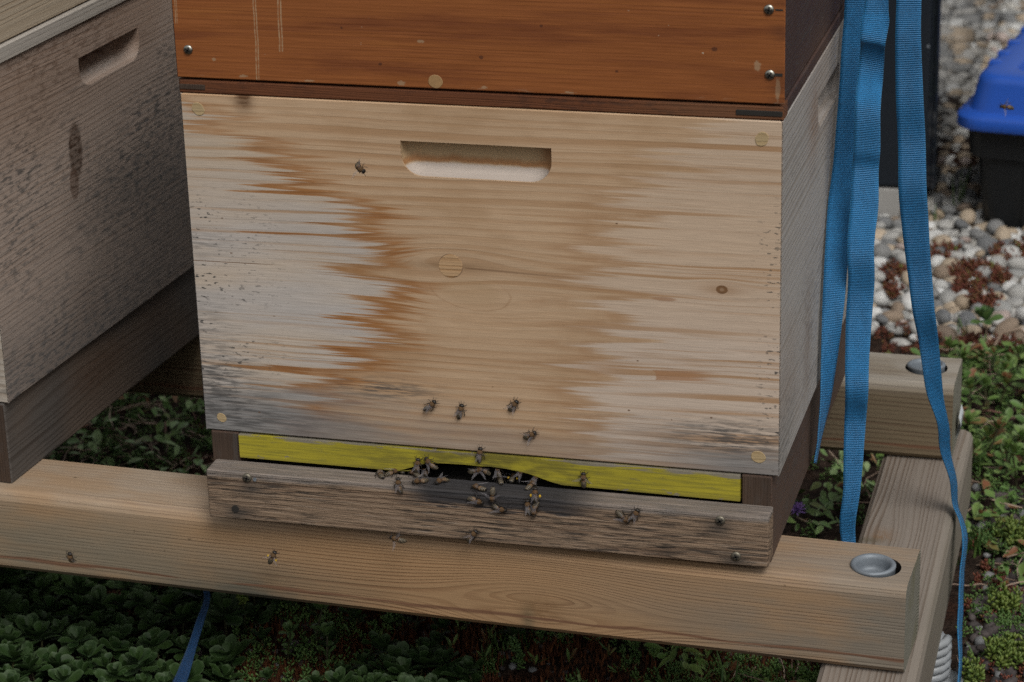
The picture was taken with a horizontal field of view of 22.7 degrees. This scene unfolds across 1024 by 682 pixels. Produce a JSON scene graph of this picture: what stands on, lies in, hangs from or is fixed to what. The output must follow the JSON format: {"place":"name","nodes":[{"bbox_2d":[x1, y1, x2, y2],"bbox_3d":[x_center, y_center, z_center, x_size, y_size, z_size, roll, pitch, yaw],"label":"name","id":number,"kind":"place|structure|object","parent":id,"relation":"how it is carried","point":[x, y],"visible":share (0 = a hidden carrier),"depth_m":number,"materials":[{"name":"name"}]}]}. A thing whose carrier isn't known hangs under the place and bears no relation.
{"place":"outdoors","nodes":[
{"label":"outdoors","id":0,"kind":"place"},
{"bbox_2d":[0,96,1023,681],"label":"ground","id":1,"kind":"structure","parent":0,"point":[972,562],"depth_m":2.61,"materials":[{"name":"plant"}]},
{"bbox_2d":[0,567,526,681],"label":"sedum carpet","id":2,"kind":"object","parent":1,"relation":"on","point":[21,658],"visible":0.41,"depth_m":2.40,"materials":[{"name":"green plant"}]},
{"bbox_2d":[383,612,400,627],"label":"stonecrop","id":3,"kind":"object","parent":2,"relation":"on","point":[388,615],"visible":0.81,"depth_m":2.44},
{"bbox_2d":[278,621,298,660],"bbox_3d":[-0.209,0.282,2.397,0.018,0.041,0.020,4,22,15],"label":"sedum plant","id":4,"kind":"object","parent":1,"relation":"on","point":[287,626],"visible":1,"depth_m":2.39,"materials":[{"name":"plant"}]},
{"bbox_2d":[309,603,328,649],"bbox_3d":[-0.181,0.269,2.420,0.021,0.051,0.020,-15,25,-31],"label":"sedum plant","id":5,"kind":"object","parent":1,"relation":"on","point":[321,607],"visible":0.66,"depth_m":2.42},
{"bbox_2d":[314,621,335,668],"bbox_3d":[-0.173,0.286,2.384,0.019,0.046,0.023,-5,21,-8],"label":"sedum plant","id":6,"kind":"object","parent":1,"relation":"on","point":[325,628],"visible":1,"depth_m":2.38,"materials":[{"name":"plant"}]},
{"bbox_2d":[0,335,972,681],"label":"hive stand","id":7,"kind":"object","parent":1,"relation":"on","point":[870,605],"visible":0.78,"depth_m":2.21,"materials":[{"name":"wood"}]},
{"bbox_2d":[0,266,198,482],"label":"hive floor","id":8,"kind":"structure","parent":7,"relation":"on","point":[49,413],"depth_m":2.44,"materials":[{"name":"wood"}]},
{"bbox_2d":[0,0,193,402],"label":"brood box","id":9,"kind":"object","parent":8,"relation":"on","point":[95,235],"visible":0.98,"depth_m":2.38,"materials":[{"name":"wood"}]},
{"bbox_2d":[0,0,125,63],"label":"spacer rim","id":10,"kind":"object","parent":9,"relation":"on","point":[20,43],"visible":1,"depth_m":2.28,"materials":[{"name":"grey wood"}]},
{"bbox_2d":[0,0,86,42],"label":"honey super","id":11,"kind":"object","parent":10,"relation":"on","point":[17,17],"depth_m":2.24,"materials":[{"name":"brown wood"}]},
{"bbox_2d":[173,590,209,681],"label":"tie strap","id":12,"kind":"object","parent":7,"relation":"hanging from","point":[183,671],"visible":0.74,"depth_m":2.33,"materials":[{"name":"fabric"}]},
{"bbox_2d":[387,532,406,551],"bbox_3d":[-0.097,0.167,2.148,0.017,0.020,0.008,3,22,11],"label":"honey bee","id":13,"kind":"object","parent":7,"relation":"on","point":[399,540],"visible":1,"depth_m":2.15},
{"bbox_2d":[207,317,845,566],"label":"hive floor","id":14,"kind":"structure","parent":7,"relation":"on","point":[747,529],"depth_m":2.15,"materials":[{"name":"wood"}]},
{"bbox_2d":[393,476,404,493],"bbox_3d":[-0.096,0.120,2.146,0.010,0.018,0.007,2,21,15],"label":"honey bee","id":15,"kind":"object","parent":14,"relation":"on","point":[398,482],"visible":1,"depth_m":2.15},
{"bbox_2d":[423,454,437,469],"bbox_3d":[-0.070,0.103,2.156,0.010,0.018,0.006,-35,8,25],"label":"honey bee","id":16,"kind":"object","parent":14,"relation":"on","point":[431,465],"visible":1,"depth_m":2.15},
{"bbox_2d":[467,493,484,505],"bbox_3d":[-0.029,0.134,2.132,0.018,0.010,0.007,23,25,7],"label":"honey bee","id":17,"kind":"object","parent":14,"relation":"on","point":[474,500],"visible":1,"depth_m":2.13},
{"bbox_2d":[238,431,742,501],"bbox_3d":[-0.022,0.103,2.157,0.437,0.023,0.019,4,22,15],"label":"entrance reducer","id":18,"kind":"object","parent":14,"relation":"on","point":[707,484],"visible":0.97,"depth_m":2.14,"materials":[{"name":"yellow paint"}]},
{"bbox_2d":[577,469,589,487],"bbox_3d":[0.059,0.115,2.124,0.020,0.018,0.007,4,22,15],"label":"honey bee","id":19,"kind":"object","parent":18,"relation":"attached to","point":[583,477],"visible":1,"depth_m":2.12},
{"bbox_2d":[484,486,497,505],"bbox_3d":[-0.017,0.130,2.126,0.016,0.018,0.008,8,23,13],"label":"honey bee","id":20,"kind":"object","parent":14,"relation":"on","point":[492,494],"visible":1,"depth_m":2.13},
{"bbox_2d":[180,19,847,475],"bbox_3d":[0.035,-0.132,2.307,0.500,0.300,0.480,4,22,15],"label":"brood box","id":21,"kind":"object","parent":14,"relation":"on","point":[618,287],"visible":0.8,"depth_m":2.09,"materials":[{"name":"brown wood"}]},
{"bbox_2d":[456,403,465,420],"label":"honey bee","id":22,"kind":"object","parent":21,"relation":"attached to","point":[459,412],"visible":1,"depth_m":2.13},
{"bbox_2d":[179,1,844,120],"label":"spacer rim","id":23,"kind":"object","parent":21,"relation":"on","point":[513,100],"visible":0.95,"depth_m":2.04,"materials":[{"name":"wood"}]},
{"bbox_2d":[171,0,844,104],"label":"honey super","id":24,"kind":"object","parent":23,"relation":"on","point":[751,51],"visible":1,"depth_m":2.01,"materials":[{"name":"wood"}]},
{"bbox_2d":[814,0,864,463],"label":"tie strap","id":25,"kind":"object","parent":24,"relation":"attached to","point":[835,268],"visible":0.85,"depth_m":2.24,"materials":[{"name":"fabric"}]},
{"bbox_2d":[839,0,888,542],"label":"tie strap","id":26,"kind":"object","parent":24,"relation":"hanging from","point":[864,200],"visible":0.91,"depth_m":2.21,"materials":[{"name":"fabric"}]},
{"bbox_2d":[530,484,541,502],"bbox_3d":[0.019,0.127,2.113,0.010,0.018,0.007,3,22,15],"label":"honey bee","id":27,"kind":"object","parent":14,"relation":"on","point":[534,495],"visible":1,"depth_m":2.11},
{"bbox_2d":[615,510,632,523],"bbox_3d":[0.091,0.146,2.101,0.018,0.010,0.008,41,26,-2],"label":"honey bee","id":28,"kind":"object","parent":14,"relation":"on","point":[619,514],"visible":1,"depth_m":2.10},
{"bbox_2d":[629,506,641,520],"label":"honey bee","id":29,"kind":"object","parent":14,"relation":"on","point":[635,514],"visible":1,"depth_m":2.10},
{"bbox_2d":[895,0,967,681],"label":"tie strap","id":30,"kind":"object","parent":7,"relation":"attached to","point":[912,190],"visible":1,"depth_m":2.20,"materials":[{"name":"fabric"}]},
{"bbox_2d":[214,598,819,681],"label":"moss","id":31,"kind":"object","parent":1,"relation":"on","point":[766,671],"visible":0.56,"depth_m":2.39,"materials":[{"name":"plant"}]},
{"bbox_2d":[507,635,520,658],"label":"stonecrop","id":32,"kind":"object","parent":31,"relation":"on","point":[514,644],"visible":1,"depth_m":2.37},
{"bbox_2d":[45,330,1023,681],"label":"ground cover","id":33,"kind":"object","parent":1,"relation":"on","point":[1003,362],"visible":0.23,"depth_m":2.76,"materials":[{"name":"green plant"}]},
{"bbox_2d":[534,630,545,644],"bbox_3d":[0.026,0.280,2.407,0.012,0.018,0.014,-7,22,-12],"label":"sedum plant","id":34,"kind":"object","parent":1,"relation":"on","point":[539,633],"visible":0.96,"depth_m":2.41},
{"bbox_2d":[178,483,1023,681],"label":"lava grit","id":35,"kind":"object","parent":1,"relation":"on","point":[977,639],"visible":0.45,"depth_m":2.43,"materials":[{"name":"gravel"}]},
{"bbox_2d":[714,650,738,681],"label":"grass tuft","id":36,"kind":"object","parent":1,"relation":"on","point":[722,671],"visible":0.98,"depth_m":2.34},
{"bbox_2d":[791,501,806,532],"bbox_3d":[0.294,0.183,2.636,0.020,0.040,0.020,4,22,15],"label":"flower","id":37,"kind":"object","parent":1,"relation":"on","point":[798,507],"visible":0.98,"depth_m":2.63,"materials":[{"name":"purple plant"}]},
{"bbox_2d":[875,270,885,281],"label":"pebble","id":38,"kind":"object","parent":1,"relation":"on","point":[880,276],"visible":0.58,"depth_m":3.32,"materials":[{"name":"grey stone"}]},
{"bbox_2d":[873,291,890,306],"bbox_3d":[0.470,-0.053,3.253,0.030,0.022,0.022,1,24,-46],"label":"pebble","id":39,"kind":"object","parent":1,"relation":"on","point":[881,299],"visible":0.84,"depth_m":3.24,"materials":[{"name":"white stone"}]},
{"bbox_2d":[874,243,890,258],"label":"pebble","id":40,"kind":"object","parent":1,"relation":"on","point":[883,250],"visible":0.85,"depth_m":3.40,"materials":[{"name":"grey stone"}]},
{"bbox_2d":[878,186,899,217],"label":"concrete block","id":41,"kind":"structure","parent":1,"relation":"on","point":[889,201],"depth_m":3.57,"materials":[{"name":"concrete"}]},
{"bbox_2d":[878,258,906,282],"bbox_3d":[0.500,-0.094,3.338,0.048,0.029,0.050,4,22,15],"label":"red stonecrop","id":42,"kind":"object","parent":1,"relation":"on","point":[901,268],"visible":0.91,"depth_m":3.33,"materials":[{"name":"plant"}]},
{"bbox_2d":[882,310,903,322],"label":"pebble","id":43,"kind":"object","parent":1,"relation":"on","point":[893,316],"visible":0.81,"depth_m":3.19,"materials":[{"name":"brown stone"}]},
{"bbox_2d":[885,324,904,335],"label":"pebble","id":44,"kind":"object","parent":1,"relation":"on","point":[898,331],"visible":0.99,"depth_m":3.14,"materials":[{"name":"grey stone"}]},
{"bbox_2d":[891,301,904,311],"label":"pebble","id":45,"kind":"object","parent":1,"relation":"on","point":[898,306],"visible":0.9,"depth_m":3.21,"materials":[{"name":"brown stone"}]},
{"bbox_2d":[929,229,943,240],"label":"pebble","id":46,"kind":"object","parent":1,"relation":"on","point":[933,233],"visible":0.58,"depth_m":3.47,"materials":[{"name":"white stone"}]},
{"bbox_2d":[931,255,944,269],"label":"pebble","id":47,"kind":"object","parent":1,"relation":"on","point":[936,260],"visible":0.69,"depth_m":3.38,"materials":[{"name":"white stone"}]},
{"bbox_2d":[933,182,947,192],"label":"pebble","id":48,"kind":"object","parent":1,"relation":"on","point":[940,186],"visible":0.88,"depth_m":3.66,"materials":[{"name":"beige stone"}]},
{"bbox_2d":[933,279,948,289],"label":"pebble","id":49,"kind":"object","parent":1,"relation":"on","point":[942,284],"visible":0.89,"depth_m":3.28,"materials":[{"name":"white stone"}]},
{"bbox_2d":[932,265,950,279],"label":"pebble","id":50,"kind":"object","parent":1,"relation":"on","point":[941,272],"visible":0.74,"depth_m":3.34,"materials":[{"name":"brown stone"}]},
{"bbox_2d":[931,235,951,245],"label":"pebble","id":51,"kind":"object","parent":1,"relation":"on","point":[939,239],"visible":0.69,"depth_m":3.45,"materials":[{"name":"beige stone"}]},
{"bbox_2d":[937,219,954,229],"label":"pebble","id":52,"kind":"object","parent":1,"relation":"on","point":[942,224],"visible":1,"depth_m":3.51,"materials":[{"name":"grey stone"}]},
{"bbox_2d":[871,0,1023,347],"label":"river gravel","id":53,"kind":"structure","parent":1,"relation":"on","point":[905,298],"depth_m":3.43,"materials":[{"name":"gravel"}]},
{"bbox_2d":[876,314,888,323],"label":"pebble","id":54,"kind":"object","parent":53,"relation":"on","point":[882,318],"visible":1,"depth_m":3.18,"materials":[{"name":"grey stone"}]},
{"bbox_2d":[877,216,892,229],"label":"pebble","id":55,"kind":"object","parent":53,"relation":"on","point":[887,221],"visible":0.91,"depth_m":3.52,"materials":[{"name":"grey stone"}]},
{"bbox_2d":[881,232,898,240],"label":"pebble","id":56,"kind":"object","parent":53,"relation":"on","point":[892,235],"visible":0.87,"depth_m":3.47,"materials":[{"name":"grey stone"}]},
{"bbox_2d":[882,277,905,298],"bbox_3d":[0.483,-0.068,3.247,0.024,0.027,0.028,-11,23,-23],"label":"red stonecrop","id":57,"kind":"object","parent":53,"relation":"on","point":[892,289],"visible":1,"depth_m":3.24,"materials":[{"name":"plant"}]},
{"bbox_2d":[927,193,942,206],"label":"pebble","id":58,"kind":"object","parent":53,"relation":"on","point":[937,198],"visible":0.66,"depth_m":3.61,"materials":[{"name":"grey stone"}]},
{"bbox_2d":[935,309,950,324],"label":"pebble","id":59,"kind":"object","parent":53,"relation":"on","point":[943,316],"visible":0.77,"depth_m":3.17,"materials":[{"name":"grey stone"}]},
{"bbox_2d":[930,239,960,258],"bbox_3d":[0.573,-0.121,3.409,0.055,0.030,0.050,4,22,15],"label":"red stonecrop","id":60,"kind":"object","parent":53,"relation":"on","point":[949,246],"visible":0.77,"depth_m":3.40,"materials":[{"name":"plant"}]},
{"bbox_2d":[938,290,956,303],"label":"pebble","id":61,"kind":"object","parent":53,"relation":"on","point":[945,296],"visible":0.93,"depth_m":3.24,"materials":[{"name":"grey stone"}]},
{"bbox_2d":[941,258,960,267],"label":"pebble","id":62,"kind":"object","parent":53,"relation":"on","point":[946,262],"visible":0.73,"depth_m":3.37,"materials":[{"name":"beige stone"}]},
{"bbox_2d":[954,219,968,228],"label":"pebble","id":63,"kind":"object","parent":53,"relation":"on","point":[961,224],"visible":1,"depth_m":3.50,"materials":[{"name":"grey stone"}]},
{"bbox_2d":[953,168,971,180],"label":"pebble","id":64,"kind":"object","parent":53,"relation":"on","point":[958,173],"visible":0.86,"depth_m":3.72,"materials":[{"name":"grey stone"}]},
{"bbox_2d":[954,294,971,310],"bbox_3d":[0.571,-0.049,3.229,0.025,0.020,0.029,20,29,35],"label":"pebble","id":65,"kind":"object","parent":53,"relation":"on","point":[962,302],"visible":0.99,"depth_m":3.22,"materials":[{"name":"beige stone"}]},
{"bbox_2d":[959,311,976,326],"bbox_3d":[0.565,-0.025,3.169,0.024,0.012,0.031,-13,48,7],"label":"pebble","id":66,"kind":"object","parent":53,"relation":"on","point":[964,316],"visible":0.74,"depth_m":3.17,"materials":[{"name":"grey stone"}]},
{"bbox_2d":[950,272,987,293],"bbox_3d":[0.586,-0.074,3.271,0.048,0.029,0.049,4,22,15],"label":"red stonecrop","id":67,"kind":"object","parent":53,"relation":"on","point":[963,283],"visible":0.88,"depth_m":3.26,"materials":[{"name":"plant"}]},
{"bbox_2d":[961,196,977,207],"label":"pebble","id":68,"kind":"object","parent":53,"relation":"on","point":[971,200],"visible":0.87,"depth_m":3.60,"materials":[{"name":"grey stone"}]},
{"bbox_2d":[948,256,1001,284],"bbox_3d":[0.603,-0.095,3.329,0.078,0.030,0.072,-17,26,-35],"label":"red stonecrop","id":69,"kind":"object","parent":53,"relation":"on","point":[970,266],"visible":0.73,"depth_m":3.33,"materials":[{"name":"plant"}]},
{"bbox_2d":[973,266,991,278],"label":"pebble","id":70,"kind":"object","parent":53,"relation":"on","point":[987,271],"visible":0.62,"depth_m":3.31,"materials":[{"name":"grey stone"}]},
{"bbox_2d":[976,236,997,256],"bbox_3d":[0.642,-0.125,3.431,0.043,0.026,0.030,39,66,24],"label":"pebble","id":71,"kind":"object","parent":53,"relation":"on","point":[984,243],"visible":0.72,"depth_m":3.42,"materials":[{"name":"grey stone"}]},
{"bbox_2d":[988,264,1012,286],"bbox_3d":[0.629,-0.086,3.288,0.032,0.031,0.040,4,22,15],"label":"red stonecrop","id":72,"kind":"object","parent":53,"relation":"on","point":[1000,276],"visible":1,"depth_m":3.28,"materials":[{"name":"plant"}]},
{"bbox_2d":[993,32,1008,43],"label":"pebble","id":73,"kind":"object","parent":53,"relation":"on","point":[1002,37],"visible":0.98,"depth_m":4.42,"materials":[{"name":"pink stone"}]},
{"bbox_2d":[994,226,1011,239],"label":"pebble","id":74,"kind":"object","parent":53,"relation":"on","point":[1002,232],"visible":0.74,"depth_m":3.45,"materials":[{"name":"beige stone"}]},
{"bbox_2d":[987,236,1023,260],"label":"red stonecrop","id":75,"kind":"object","parent":53,"relation":"on","point":[997,249],"visible":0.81,"depth_m":3.40,"materials":[{"name":"plant"}]},
{"bbox_2d":[998,12,1016,22],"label":"pebble","id":76,"kind":"object","parent":53,"relation":"on","point":[1009,17],"visible":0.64,"depth_m":4.55,"materials":[{"name":"grey stone"}]},
{"bbox_2d":[1005,297,1023,308],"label":"pebble","id":77,"kind":"object","parent":53,"relation":"on","point":[1016,302],"visible":0.74,"depth_m":3.22,"materials":[{"name":"grey stone"}]},
{"bbox_2d":[1007,256,1023,269],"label":"pebble","id":78,"kind":"object","parent":53,"relation":"on","point":[1016,262],"visible":0.81,"depth_m":3.35,"materials":[{"name":"grey stone"}]},
{"bbox_2d":[1015,306,1023,321],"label":"pebble","id":79,"kind":"object","parent":53,"relation":"on","point":[1019,313],"visible":0.98,"depth_m":3.18,"materials":[{"name":"white stone"}]},
{"bbox_2d":[937,325,957,340],"bbox_3d":[0.532,-0.007,3.136,0.028,0.024,0.038,-20,39,-39],"label":"pebble","id":80,"kind":"object","parent":1,"relation":"on","point":[946,331],"visible":0.55,"depth_m":3.12,"materials":[{"name":"brown stone"}]},
{"bbox_2d":[874,321,1023,681],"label":"red stonecrop","id":81,"kind":"object","parent":1,"relation":"on","point":[972,337],"visible":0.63,"depth_m":3.08,"materials":[{"name":"plant"}]},
{"bbox_2d":[941,205,956,214],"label":"pebble","id":82,"kind":"object","parent":1,"relation":"on","point":[952,210],"visible":0.94,"depth_m":3.56,"materials":[{"name":"grey stone"}]},
{"bbox_2d":[949,251,967,260],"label":"pebble","id":83,"kind":"object","parent":1,"relation":"on","point":[959,255],"visible":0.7,"depth_m":3.39,"materials":[{"name":"grey stone"}]},
{"bbox_2d":[952,162,972,205],"bbox_3d":[0.637,-0.211,3.608,0.032,0.076,0.070,-1,21,3],"label":"grass tuft","id":84,"kind":"object","parent":1,"relation":"on","point":[960,192],"visible":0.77,"depth_m":3.60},
{"bbox_2d":[956,203,972,212],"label":"pebble","id":85,"kind":"object","parent":1,"relation":"on","point":[961,207],"visible":0.76,"depth_m":3.56,"materials":[{"name":"brown stone"}]},
{"bbox_2d":[959,209,975,224],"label":"pebble","id":86,"kind":"object","parent":1,"relation":"on","point":[968,216],"visible":0.88,"depth_m":3.53,"materials":[{"name":"beige stone"}]},
{"bbox_2d":[961,325,980,335],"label":"pebble","id":87,"kind":"object","parent":1,"relation":"on","point":[976,328],"visible":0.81,"depth_m":3.13,"materials":[{"name":"beige stone"}]},
{"bbox_2d":[966,182,980,197],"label":"pebble","id":88,"kind":"object","parent":1,"relation":"on","point":[975,186],"visible":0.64,"depth_m":3.65,"materials":[{"name":"brown stone"}]},
{"bbox_2d":[962,651,985,681],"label":"lime stonecrop","id":89,"kind":"object","parent":1,"relation":"on","point":[973,671],"visible":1,"depth_m":2.33,"materials":[{"name":"plant"}]},
{"bbox_2d":[964,288,988,306],"bbox_3d":[0.584,-0.054,3.212,0.034,0.028,0.030,4,22,15],"label":"red stonecrop","id":90,"kind":"object","parent":1,"relation":"on","point":[977,297],"visible":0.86,"depth_m":3.21,"materials":[{"name":"plant"}]},
{"bbox_2d":[969,228,989,240],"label":"pebble","id":91,"kind":"object","parent":1,"relation":"on","point":[976,234],"visible":0.55,"depth_m":3.47,"materials":[{"name":"grey stone"}]},
{"bbox_2d":[966,520,994,557],"bbox_3d":[0.474,0.202,2.598,0.036,0.039,0.034,18,28,41],"label":"grass tuft","id":92,"kind":"object","parent":1,"relation":"on","point":[977,547],"visible":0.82,"depth_m":2.60,"materials":[{"name":"plant"}]},
{"bbox_2d":[957,26,1023,229],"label":"storage tub","id":93,"kind":"object","parent":1,"relation":"on","point":[996,140],"visible":0.99,"depth_m":3.47,"materials":[{"name":"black plastic"}]},
{"bbox_2d":[985,288,1003,307],"bbox_3d":[0.601,-0.053,3.213,0.034,0.028,0.030,4,22,15],"label":"red stonecrop","id":94,"kind":"object","parent":1,"relation":"on","point":[991,298],"visible":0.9,"depth_m":3.21,"materials":[{"name":"plant"}]},
{"bbox_2d":[986,219,1003,234],"bbox_3d":[0.662,-0.156,3.501,0.025,0.022,0.031,8,21,14],"label":"pebble","id":95,"kind":"object","parent":1,"relation":"on","point":[993,224],"visible":0.81,"depth_m":3.49,"materials":[{"name":"grey stone"}]},
{"bbox_2d":[970,305,1023,345],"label":"trailing sedum","id":96,"kind":"object","parent":1,"relation":"on","point":[984,312],"visible":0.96,"depth_m":3.07,"materials":[{"name":"plant"}]},
{"bbox_2d":[989,255,1005,267],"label":"pebble","id":97,"kind":"object","parent":1,"relation":"on","point":[1000,260],"visible":0.64,"depth_m":3.36,"materials":[{"name":"grey stone"}]},
{"bbox_2d":[989,299,1011,312],"bbox_3d":[0.613,-0.040,3.210,0.027,0.020,0.039,-29,40,-1],"label":"pebble","id":98,"kind":"object","parent":1,"relation":"on","point":[1004,305],"visible":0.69,"depth_m":3.20,"materials":[{"name":"grey stone"}]},
{"bbox_2d":[982,631,1023,669],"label":"lime stonecrop","id":99,"kind":"object","parent":1,"relation":"on","point":[1007,646],"visible":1,"depth_m":2.37,"materials":[{"name":"plant"}]},
{"bbox_2d":[983,581,1022,615],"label":"lime stonecrop","id":100,"kind":"object","parent":1,"relation":"on","point":[1006,598],"visible":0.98,"depth_m":2.46,"materials":[{"name":"plant"}]},
{"bbox_2d":[992,317,1018,335],"bbox_3d":[0.606,-0.015,3.137,0.039,0.018,0.024,-36,24,-11],"label":"pebble","id":101,"kind":"object","parent":1,"relation":"on","point":[1009,323],"visible":0.77,"depth_m":3.13,"materials":[{"name":"brown stone"}]},
{"bbox_2d":[991,514,1023,552],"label":"lime stonecrop","id":102,"kind":"object","parent":1,"relation":"on","point":[1011,523],"visible":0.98,"depth_m":2.60,"materials":[{"name":"plant"}]},
{"bbox_2d":[1001,281,1016,292],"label":"pebble","id":103,"kind":"object","parent":1,"relation":"on","point":[1006,285],"visible":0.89,"depth_m":3.27,"materials":[{"name":"white stone"}]},
{"bbox_2d":[1001,245,1020,258],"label":"pebble","id":104,"kind":"object","parent":1,"relation":"on","point":[1014,253],"visible":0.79,"depth_m":3.39,"materials":[{"name":"white stone"}]},
{"bbox_2d":[1007,284,1023,299],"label":"pebble","id":105,"kind":"object","parent":1,"relation":"on","point":[1015,290],"visible":0.85,"depth_m":3.25,"materials":[{"name":"grey stone"}]},
{"bbox_2d":[1008,269,1023,279],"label":"pebble","id":106,"kind":"object","parent":1,"relation":"on","point":[1018,273],"visible":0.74,"depth_m":3.32,"materials":[{"name":"grey stone"}]},
{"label":"river gravel","id":107,"kind":"object","parent":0,"visible":0},
{"bbox_2d":[879,0,1005,189],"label":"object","id":108,"kind":"structure","parent":107,"relation":"on","point":[956,36],"depth_m":3.55,"materials":[{"name":"black"}]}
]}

